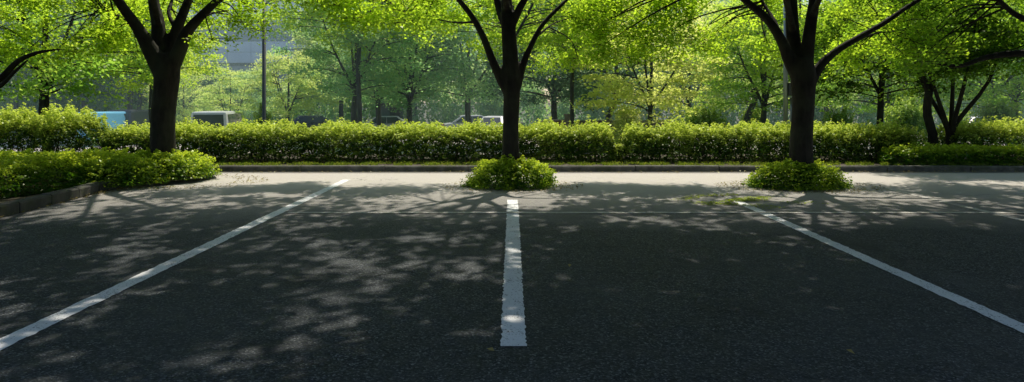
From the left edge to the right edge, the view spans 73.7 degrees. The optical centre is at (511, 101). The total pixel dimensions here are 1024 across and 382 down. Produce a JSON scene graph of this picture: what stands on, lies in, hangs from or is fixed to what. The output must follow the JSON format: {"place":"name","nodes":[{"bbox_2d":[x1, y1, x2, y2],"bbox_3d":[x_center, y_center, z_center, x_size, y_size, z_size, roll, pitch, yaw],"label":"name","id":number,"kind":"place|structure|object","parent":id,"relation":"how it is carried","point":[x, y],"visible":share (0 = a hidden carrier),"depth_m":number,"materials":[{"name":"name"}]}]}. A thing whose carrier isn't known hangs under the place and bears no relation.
{"place":"outdoors","nodes":[
{"label":"outdoors","id":0,"kind":"place"},
{"bbox_2d":[1,0,369,121],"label":"building","id":1,"kind":"structure","parent":0,"point":[241,58],"depth_m":78.02,"materials":[{"name":"grey glass"}]},
{"bbox_2d":[204,22,250,40],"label":"window","id":2,"kind":"structure","parent":1,"relation":"in","point":[245,37],"depth_m":78.21,"materials":[{"name":"grey glass"}]},
{"bbox_2d":[204,65,250,76],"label":"window","id":3,"kind":"structure","parent":1,"relation":"in","point":[243,68],"depth_m":78.21,"materials":[{"name":"grey glass"}]},
{"bbox_2d":[252,22,297,40],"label":"window","id":4,"kind":"structure","parent":1,"relation":"in","point":[276,26],"depth_m":78.21,"materials":[{"name":"grey glass"}]},
{"bbox_2d":[0,135,1006,154],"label":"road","id":5,"kind":"structure","parent":0,"point":[402,152],"depth_m":34.75,"materials":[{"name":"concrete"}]},
{"bbox_2d":[1,0,149,110],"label":"tree","id":6,"kind":"object","parent":5,"relation":"on","point":[83,102],"visible":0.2,"depth_m":39.52,"materials":[{"name":"teal plant"}]},
{"bbox_2d":[75,112,130,145],"bbox_3d":[-21.564,1.460,36.999,1.524,1.799,3.386,0,0,28],"label":"van","id":7,"kind":"object","parent":5,"relation":"on","point":[118,117],"visible":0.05,"depth_m":36.28,"materials":[{"name":"blue paint"}]},
{"bbox_2d":[107,109,148,141],"bbox_3d":[-20.960,1.410,39.014,1.804,1.899,4.496,0,0,10],"label":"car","id":8,"kind":"object","parent":5,"relation":"on","point":[140,116],"visible":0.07,"depth_m":37.24,"materials":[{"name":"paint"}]},
{"bbox_2d":[54,1,202,108],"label":"tree","id":9,"kind":"object","parent":5,"relation":"on","point":[129,106],"depth_m":42.79,"materials":[{"name":"teal plant"}]},
{"bbox_2d":[140,64,224,138],"bbox_3d":[-19.251,0.086,40.066,4.831,4.743,5.013,0,0,15],"label":"tree","id":10,"kind":"object","parent":5,"relation":"on","point":[184,110],"visible":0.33,"depth_m":39.51,"materials":[{"name":"green plant"}]},
{"bbox_2d":[187,111,245,148],"bbox_3d":[-13.916,1.410,32.514,1.804,1.899,4.496,0,0,-10],"label":"minivan","id":11,"kind":"object","parent":5,"relation":"on","point":[223,118],"visible":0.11,"depth_m":30.53,"materials":[{"name":"white paint"}]},
{"bbox_2d":[187,67,261,124],"bbox_3d":[-14.192,0.374,34.077,3.437,4.180,4.028,0,0,-13],"label":"tree","id":12,"kind":"object","parent":5,"relation":"on","point":[222,96],"visible":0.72,"depth_m":33.87,"materials":[{"name":"green plant"}]},
{"bbox_2d":[206,68,278,118],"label":"tree","id":13,"kind":"object","parent":5,"relation":"on","point":[244,94],"visible":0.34,"depth_m":45.63,"materials":[{"name":"green plant"}]},
{"bbox_2d":[238,48,333,145],"bbox_3d":[-11.876,-0.156,36.089,4.950,5.244,4.832,0,0,-14],"label":"tree","id":14,"kind":"object","parent":5,"relation":"on","point":[272,81],"visible":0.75,"depth_m":35.72,"materials":[{"name":"green plant"}]},
{"bbox_2d":[284,115,350,129],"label":"car","id":15,"kind":"object","parent":5,"relation":"on","point":[315,120],"visible":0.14,"depth_m":44.17,"materials":[{"name":"paint"}]},
{"bbox_2d":[266,0,430,141],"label":"tree","id":16,"kind":"object","parent":5,"relation":"on","point":[350,77],"visible":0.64,"depth_m":30.90,"materials":[{"name":"green plant"}]},
{"bbox_2d":[250,0,452,153],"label":"tree","id":17,"kind":"object","parent":5,"relation":"on","point":[284,15],"visible":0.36,"depth_m":29.52,"materials":[{"name":"green plant"}]},
{"bbox_2d":[306,3,453,128],"bbox_3d":[-7.871,-1.827,40.058,8.827,8.664,9.158,0,0,-23],"label":"tree","id":18,"kind":"object","parent":5,"relation":"on","point":[378,112],"visible":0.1,"depth_m":38.96,"materials":[{"name":"green plant"}]},
{"bbox_2d":[381,103,402,117],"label":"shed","id":19,"kind":"structure","parent":5,"relation":"on","point":[385,111],"depth_m":43.39,"materials":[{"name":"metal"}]},
{"bbox_2d":[365,116,425,128],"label":"car","id":20,"kind":"object","parent":5,"relation":"on","point":[387,121],"visible":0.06,"depth_m":42.74,"materials":[{"name":"silver metal"}]},
{"bbox_2d":[331,1,480,143],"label":"tree","id":21,"kind":"object","parent":5,"relation":"on","point":[424,80],"visible":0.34,"depth_m":35.33,"materials":[{"name":"green plant"}]},
{"bbox_2d":[441,115,483,130],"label":"car","id":22,"kind":"object","parent":5,"relation":"on","point":[458,120],"visible":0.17,"depth_m":44.64,"materials":[{"name":"silver metal"}]},
{"bbox_2d":[393,0,540,143],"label":"tree","id":23,"kind":"object","parent":5,"relation":"on","point":[468,96],"visible":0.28,"depth_m":36.49,"materials":[{"name":"green plant"}]},
{"bbox_2d":[479,116,502,129],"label":"car","id":24,"kind":"object","parent":5,"relation":"on","point":[497,119],"visible":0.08,"depth_m":41.71,"materials":[{"name":"white paint"}]},
{"bbox_2d":[539,119,564,153],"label":"hedge","id":25,"kind":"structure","parent":5,"relation":"on","point":[559,121],"depth_m":29.85,"materials":[{"name":"plant"}]},
{"bbox_2d":[474,0,635,118],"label":"tree","id":26,"kind":"object","parent":5,"relation":"on","point":[553,91],"visible":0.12,"depth_m":35.27,"materials":[{"name":"teal plant"}]},
{"bbox_2d":[469,0,646,151],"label":"tree","id":27,"kind":"object","parent":5,"relation":"on","point":[547,48],"visible":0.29,"depth_m":26.34,"materials":[{"name":"green plant"}]},
{"bbox_2d":[531,1,681,119],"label":"tree","id":28,"kind":"object","parent":5,"relation":"on","point":[624,71],"visible":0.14,"depth_m":32.14,"materials":[{"name":"green plant"}]},
{"bbox_2d":[575,113,668,152],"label":"hedge","id":29,"kind":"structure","parent":5,"relation":"on","point":[611,121],"depth_m":30.85,"materials":[{"name":"plant"}]},
{"bbox_2d":[622,2,748,121],"bbox_3d":[8.361,-1.267,33.201,6.222,7.567,7.293,0,0,7],"label":"tree","id":30,"kind":"object","parent":5,"relation":"on","point":[689,96],"visible":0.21,"depth_m":32.40,"materials":[{"name":"green plant"}]},
{"bbox_2d":[673,0,820,149],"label":"tree","id":31,"kind":"object","parent":5,"relation":"on","point":[746,116],"visible":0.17,"depth_m":30.53,"materials":[{"name":"green plant"}]},
{"bbox_2d":[751,1,895,143],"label":"tree","id":32,"kind":"object","parent":5,"relation":"on","point":[852,98],"visible":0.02,"depth_m":37.46,"materials":[{"name":"green plant"}]},
{"bbox_2d":[815,2,992,122],"bbox_3d":[16.561,-1.159,30.108,7.433,7.296,7.712,0,0,25],"label":"tree","id":33,"kind":"object","parent":5,"relation":"on","point":[874,105],"visible":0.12,"depth_m":29.27,"materials":[{"name":"green plant"}]},
{"bbox_2d":[893,2,1023,117],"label":"tree","id":34,"kind":"object","parent":5,"relation":"on","point":[996,88],"visible":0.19,"depth_m":28.00,"materials":[{"name":"green plant"}]},
{"bbox_2d":[937,0,1023,133],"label":"tree","id":35,"kind":"object","parent":5,"relation":"on","point":[1004,95],"visible":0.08,"depth_m":30.72,"materials":[{"name":"green plant"}]},
{"bbox_2d":[0,173,1023,381],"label":"car park","id":36,"kind":"structure","parent":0,"point":[285,296],"depth_m":6.02,"materials":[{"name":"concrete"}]},
{"bbox_2d":[0,180,118,217],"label":"planter kerb","id":37,"kind":"structure","parent":36,"relation":"on","point":[13,207],"depth_m":10.54,"materials":[{"name":"concrete"}]},
{"bbox_2d":[0,169,216,202],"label":"planter soil","id":38,"kind":"structure","parent":37,"relation":"in","point":[5,199],"depth_m":12.12,"materials":[{"name":"brown soil"}]},
{"bbox_2d":[0,146,138,198],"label":"hedge","id":39,"kind":"object","parent":38,"relation":"on","point":[35,164],"visible":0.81,"depth_m":11.73,"materials":[{"name":"green plant"}]},
{"bbox_2d":[0,0,165,87],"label":"tree","id":40,"kind":"object","parent":38,"relation":"on","point":[8,72],"visible":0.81,"depth_m":15.27,"materials":[{"name":"green plant"}]},
{"bbox_2d":[72,153,171,187],"bbox_3d":[-7.337,1.261,12.853,1.810,0.592,1.835,0,0,-24],"label":"shrub","id":41,"kind":"object","parent":38,"relation":"on","point":[122,163],"visible":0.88,"depth_m":12.52,"materials":[{"name":"green plant"}]},
{"bbox_2d":[110,147,222,182],"bbox_3d":[-7.092,1.230,13.758,2.350,0.653,2.070,0,0,0],"label":"shrub","id":42,"kind":"object","parent":38,"relation":"on","point":[187,162],"visible":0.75,"depth_m":13.47,"materials":[{"name":"green plant"}]},
{"bbox_2d":[0,0,346,176],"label":"tree","id":43,"kind":"object","parent":38,"relation":"on","point":[162,51],"visible":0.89,"depth_m":13.99,"materials":[{"name":"green plant"}]},
{"bbox_2d":[0,180,348,349],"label":"parking line","id":44,"kind":"object","parent":36,"relation":"on","point":[27,331],"visible":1,"depth_m":6.01,"materials":[{"name":"paint"}]},
{"bbox_2d":[0,170,1015,216],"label":"leaf litter","id":45,"kind":"object","parent":36,"relation":"on","point":[126,187],"visible":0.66,"depth_m":12.59,"materials":[{"name":"brown plant"}]},
{"bbox_2d":[460,154,559,190],"bbox_3d":[-0.024,1.289,12.850,1.906,0.652,1.532,0,0,0],"label":"shrub","id":46,"kind":"object","parent":36,"relation":"on","point":[532,170],"visible":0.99,"depth_m":12.50,"materials":[{"name":"green plant"}]},
{"bbox_2d":[500,200,526,345],"bbox_3d":[0.011,1.596,7.750,0.194,0.001,6.600,0,0,0],"label":"parking line","id":47,"kind":"object","parent":36,"relation":"on","point":[513,326],"visible":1,"depth_m":5.82,"materials":[{"name":"paint"}]},
{"bbox_2d":[309,0,729,186],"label":"tree","id":48,"kind":"object","parent":36,"relation":"on","point":[509,74],"visible":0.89,"depth_m":13.63,"materials":[{"name":"green plant"}]},
{"bbox_2d":[219,172,1023,172],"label":"gutter","id":49,"kind":"object","parent":36,"relation":"on","point":[606,172],"visible":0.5,"depth_m":15.29,"materials":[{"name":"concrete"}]},
{"bbox_2d":[288,212,1023,212],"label":"cross line","id":50,"kind":"object","parent":36,"relation":"on","point":[655,212],"visible":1,"depth_m":9.76,"materials":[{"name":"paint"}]},
{"bbox_2d":[690,181,733,198],"bbox_3d":[3.596,1.596,12.300,0.158,0.001,2.600,0,0,0],"label":"parking line","id":51,"kind":"object","parent":36,"relation":"on","point":[710,189],"visible":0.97,"depth_m":12.33,"materials":[{"name":"paint"}]},
{"bbox_2d":[665,193,828,208],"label":"moss","id":52,"kind":"object","parent":36,"relation":"on","point":[740,199],"visible":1,"depth_m":10.89,"materials":[{"name":"plant"}]},
{"bbox_2d":[565,0,1018,187],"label":"tree","id":53,"kind":"object","parent":36,"relation":"on","point":[796,54],"visible":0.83,"depth_m":13.71,"materials":[{"name":"green plant"}]},
{"bbox_2d":[742,158,854,191],"bbox_3d":[5.323,1.327,12.755,2.070,0.570,1.543,0,0,0],"label":"shrub","id":54,"kind":"object","parent":36,"relation":"on","point":[784,171],"visible":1,"depth_m":12.41,"materials":[{"name":"green plant"}]},
{"bbox_2d":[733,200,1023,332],"bbox_3d":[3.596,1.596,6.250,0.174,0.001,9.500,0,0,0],"label":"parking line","id":55,"kind":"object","parent":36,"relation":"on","point":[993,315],"visible":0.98,"depth_m":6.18,"materials":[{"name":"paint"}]},
{"bbox_2d":[871,185,1023,220],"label":"parking line","id":56,"kind":"object","parent":36,"relation":"on","point":[951,203],"visible":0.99,"depth_m":10.64,"materials":[{"name":"paint"}]},
{"bbox_2d":[5,103,1022,171],"bbox_3d":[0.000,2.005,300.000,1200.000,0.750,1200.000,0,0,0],"label":"ground","id":57,"kind":"structure","parent":0,"point":[524,112],"depth_m":113.09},
{"bbox_2d":[0,3,72,132],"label":"tree","id":58,"kind":"object","parent":57,"relation":"on","point":[15,105],"visible":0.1,"depth_m":47.81,"materials":[{"name":"green plant"}]},
{"bbox_2d":[10,83,66,132],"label":"shrub","id":59,"kind":"object","parent":57,"relation":"on","point":[31,102],"visible":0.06,"depth_m":51.02,"materials":[{"name":"green plant"}]},
{"bbox_2d":[53,88,122,129],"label":"shrub","id":60,"kind":"object","parent":57,"relation":"on","point":[99,105],"visible":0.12,"depth_m":50.15,"materials":[{"name":"green plant"}]},
{"bbox_2d":[0,0,180,150],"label":"tree","id":61,"kind":"object","parent":57,"relation":"on","point":[46,79],"visible":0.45,"depth_m":22.34,"materials":[{"name":"green plant"}]},
{"bbox_2d":[72,24,205,108],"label":"tree","id":62,"kind":"object","parent":57,"relation":"on","point":[138,102],"visible":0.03,"depth_m":46.88,"materials":[{"name":"teal plant"}]},
{"bbox_2d":[55,0,231,124],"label":"tree","id":63,"kind":"object","parent":57,"relation":"on","point":[191,68],"visible":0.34,"depth_m":24.89,"materials":[{"name":"green plant"}]},
{"bbox_2d":[116,87,190,126],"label":"shrub","id":64,"kind":"object","parent":57,"relation":"on","point":[181,99],"visible":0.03,"depth_m":49.38,"materials":[{"name":"green plant"}]},
{"bbox_2d":[180,59,244,123],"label":"shrub","id":65,"kind":"object","parent":57,"relation":"on","point":[208,82],"visible":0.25,"depth_m":50.50,"materials":[{"name":"green plant"}]},
{"bbox_2d":[203,68,295,123],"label":"tree","id":66,"kind":"object","parent":57,"relation":"on","point":[275,117],"visible":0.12,"depth_m":49.59,"materials":[{"name":"green plant"}]},
{"bbox_2d":[250,102,274,153],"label":"clipped bush","id":67,"kind":"object","parent":57,"relation":"on","point":[258,117],"visible":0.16,"depth_m":26.89,"materials":[{"name":"green plant"}]},
{"bbox_2d":[257,0,272,148],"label":"lamp post","id":68,"kind":"object","parent":57,"relation":"on","point":[263,81],"visible":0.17,"depth_m":22.95,"materials":[{"name":"metal"}]},
{"bbox_2d":[278,71,345,121],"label":"shrub","id":69,"kind":"object","parent":57,"relation":"on","point":[331,115],"visible":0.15,"depth_m":51.38,"materials":[{"name":"green plant"}]},
{"bbox_2d":[279,9,381,122],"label":"tree","id":70,"kind":"object","parent":57,"relation":"on","point":[299,42],"visible":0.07,"depth_m":46.47,"materials":[{"name":"green plant"}]},
{"bbox_2d":[333,88,406,125],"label":"shrub","id":71,"kind":"object","parent":57,"relation":"on","point":[347,109],"visible":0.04,"depth_m":48.45,"materials":[{"name":"green plant"}]},
{"bbox_2d":[368,64,456,126],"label":"shrub","id":72,"kind":"object","parent":57,"relation":"on","point":[434,110],"visible":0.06,"depth_m":50.15,"materials":[{"name":"green plant"}]},
{"bbox_2d":[396,1,493,123],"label":"tree","id":73,"kind":"object","parent":57,"relation":"on","point":[474,29],"visible":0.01,"depth_m":59.05,"materials":[{"name":"green plant"}]},
{"bbox_2d":[438,59,502,122],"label":"shrub","id":74,"kind":"object","parent":57,"relation":"on","point":[459,110],"visible":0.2,"depth_m":49.88,"materials":[{"name":"green plant"}]},
{"bbox_2d":[400,0,610,68],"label":"tree","id":75,"kind":"object","parent":57,"relation":"on","point":[491,34],"visible":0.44,"depth_m":24.06,"materials":[{"name":"green plant"}]},
{"bbox_2d":[474,74,550,126],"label":"shrub","id":76,"kind":"object","parent":57,"relation":"on","point":[541,111],"visible":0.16,"depth_m":50.30,"materials":[{"name":"green plant"}]},
{"bbox_2d":[517,1,612,117],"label":"tree","id":77,"kind":"object","parent":57,"relation":"on","point":[552,70],"visible":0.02,"depth_m":63.82,"materials":[{"name":"green plant"}]},
{"bbox_2d":[546,71,616,125],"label":"shrub","id":78,"kind":"object","parent":57,"relation":"on","point":[560,113],"visible":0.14,"depth_m":49.62,"materials":[{"name":"green plant"}]},
{"bbox_2d":[217,165,1023,171],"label":"verge kerb","id":79,"kind":"structure","parent":57,"relation":"on","point":[647,168],"depth_m":15.46,"materials":[{"name":"concrete"}]},
{"bbox_2d":[580,62,661,119],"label":"shrub","id":80,"kind":"object","parent":57,"relation":"on","point":[614,118],"visible":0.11,"depth_m":49.57,"materials":[{"name":"green plant"}]},
{"bbox_2d":[609,105,643,153],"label":"clipped bush","id":81,"kind":"object","parent":57,"relation":"on","point":[623,121],"visible":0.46,"depth_m":28.77,"materials":[{"name":"green plant"}]},
{"bbox_2d":[559,0,736,146],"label":"tree","id":82,"kind":"object","parent":57,"relation":"on","point":[651,99],"visible":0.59,"depth_m":24.05,"materials":[{"name":"green plant"}]},
{"bbox_2d":[644,45,733,124],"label":"shrub","id":83,"kind":"object","parent":57,"relation":"on","point":[670,114],"visible":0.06,"depth_m":49.68,"materials":[{"name":"green plant"}]},
{"bbox_2d":[635,0,747,91],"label":"tree","id":84,"kind":"object","parent":57,"relation":"on","point":[697,23],"depth_m":54.02,"materials":[{"name":"green plant"}]},
{"bbox_2d":[676,100,731,153],"bbox_3d":[7.173,1.179,25.488,2.153,2.451,1.796,0,0,0],"label":"clipped bush","id":85,"kind":"object","parent":57,"relation":"on","point":[707,117],"visible":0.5,"depth_m":25.22,"materials":[{"name":"green plant"}]},
{"bbox_2d":[684,50,773,127],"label":"shrub","id":86,"kind":"object","parent":57,"relation":"on","point":[733,117],"visible":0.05,"depth_m":49.35,"materials":[{"name":"green plant"}]},
{"bbox_2d":[738,105,768,150],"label":"clipped bush","id":87,"kind":"object","parent":57,"relation":"on","point":[757,116],"visible":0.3,"depth_m":30.79,"materials":[{"name":"green plant"}]},
{"bbox_2d":[680,0,848,153],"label":"tree","id":88,"kind":"object","parent":57,"relation":"on","point":[766,89],"visible":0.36,"depth_m":25.99,"materials":[{"name":"green plant"}]},
{"bbox_2d":[698,0,878,81],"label":"tree","id":89,"kind":"object","parent":57,"relation":"on","point":[748,42],"visible":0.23,"depth_m":24.50,"materials":[{"name":"green plant"}]},
{"bbox_2d":[755,61,823,127],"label":"shrub","id":90,"kind":"object","parent":57,"relation":"on","point":[775,118],"visible":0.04,"depth_m":50.61,"materials":[{"name":"green plant"}]},
{"bbox_2d":[788,75,876,130],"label":"shrub","id":91,"kind":"object","parent":57,"relation":"on","point":[859,119],"visible":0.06,"depth_m":48.63,"materials":[{"name":"green plant"}]},
{"bbox_2d":[819,102,861,152],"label":"clipped bush","id":92,"kind":"object","parent":57,"relation":"on","point":[838,116],"visible":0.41,"depth_m":23.85,"materials":[{"name":"green plant"}]},
{"bbox_2d":[789,0,986,153],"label":"tree","id":93,"kind":"object","parent":57,"relation":"on","point":[850,84],"visible":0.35,"depth_m":20.56,"materials":[{"name":"green plant"}]},
{"bbox_2d":[876,95,938,145],"bbox_3d":[13.676,0.992,23.520,1.904,2.671,1.603,0,0,0],"label":"clipped bush","id":94,"kind":"object","parent":57,"relation":"on","point":[908,113],"visible":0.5,"depth_m":23.29,"materials":[{"name":"green plant"}]},
{"bbox_2d":[840,0,1023,91],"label":"tree","id":95,"kind":"object","parent":57,"relation":"on","point":[1002,54],"visible":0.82,"depth_m":13.98,"materials":[{"name":"green plant"}]},
{"bbox_2d":[914,81,975,130],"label":"shrub","id":96,"kind":"object","parent":57,"relation":"on","point":[939,120],"visible":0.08,"depth_m":49.81,"materials":[{"name":"green plant"}]},
{"bbox_2d":[938,108,980,145],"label":"clipped bush","id":97,"kind":"object","parent":57,"relation":"on","point":[964,118],"visible":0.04,"depth_m":23.82,"materials":[{"name":"green plant"}]},
{"bbox_2d":[968,94,1023,145],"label":"clipped bush","id":98,"kind":"object","parent":57,"relation":"on","point":[999,111],"visible":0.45,"depth_m":27.78,"materials":[{"name":"green plant"}]},
{"bbox_2d":[970,70,1023,120],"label":"shrub","id":99,"kind":"object","parent":57,"relation":"on","point":[1003,96],"visible":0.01,"depth_m":51.16,"materials":[{"name":"green plant"}]},
{"bbox_2d":[205,154,1023,166],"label":"verge","id":100,"kind":"structure","parent":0,"point":[599,164],"depth_m":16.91,"materials":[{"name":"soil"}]},
{"bbox_2d":[0,99,115,152],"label":"hedge","id":101,"kind":"object","parent":100,"relation":"on","point":[47,126],"visible":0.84,"depth_m":16.71,"materials":[{"name":"green plant"}]},
{"bbox_2d":[99,114,616,162],"bbox_3d":[-3.809,0.933,17.290,12.923,1.220,1.858,0,0,0],"label":"hedge","id":102,"kind":"object","parent":100,"relation":"on","point":[370,136],"visible":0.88,"depth_m":16.79,"materials":[{"name":"green plant"}]},
{"bbox_2d":[606,143,632,162],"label":"shrub","id":103,"kind":"object","parent":100,"relation":"on","point":[618,148],"visible":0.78,"depth_m":16.78,"materials":[{"name":"green plant"}]},
{"bbox_2d":[617,115,917,162],"bbox_3d":[6.379,0.941,17.198,7.469,1.200,1.849,0,0,0],"label":"hedge","id":104,"kind":"object","parent":100,"relation":"on","point":[662,137],"visible":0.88,"depth_m":16.80,"materials":[{"name":"green plant"}]},
{"bbox_2d":[783,3,791,154],"bbox_3d":[7.574,-1.100,18.600,0.362,5.500,0.280,0,0,0],"label":"utility pole","id":105,"kind":"object","parent":100,"relation":"on","point":[787,93],"visible":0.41,"depth_m":18.55,"materials":[{"name":"metal"}]},
{"bbox_2d":[884,125,927,155],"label":"shrub","id":106,"kind":"object","parent":100,"relation":"on","point":[922,136],"visible":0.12,"depth_m":18.18,"materials":[{"name":"green plant"}]},
{"bbox_2d":[831,0,1023,159],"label":"tree","id":107,"kind":"object","parent":100,"relation":"on","point":[928,119],"visible":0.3,"depth_m":16.77,"materials":[{"name":"green plant"}]},
{"bbox_2d":[845,0,1023,146],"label":"tree","id":108,"kind":"object","parent":100,"relation":"on","point":[955,119],"visible":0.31,"depth_m":16.63,"materials":[{"name":"green plant"}]},
{"bbox_2d":[865,142,1023,165],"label":"hedge","id":109,"kind":"object","parent":100,"relation":"on","point":[989,153],"visible":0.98,"depth_m":16.03,"materials":[{"name":"green plant"}]},
{"bbox_2d":[936,111,1023,161],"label":"hedge","id":110,"kind":"object","parent":100,"relation":"on","point":[971,132],"visible":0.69,"depth_m":17.13,"materials":[{"name":"green plant"}]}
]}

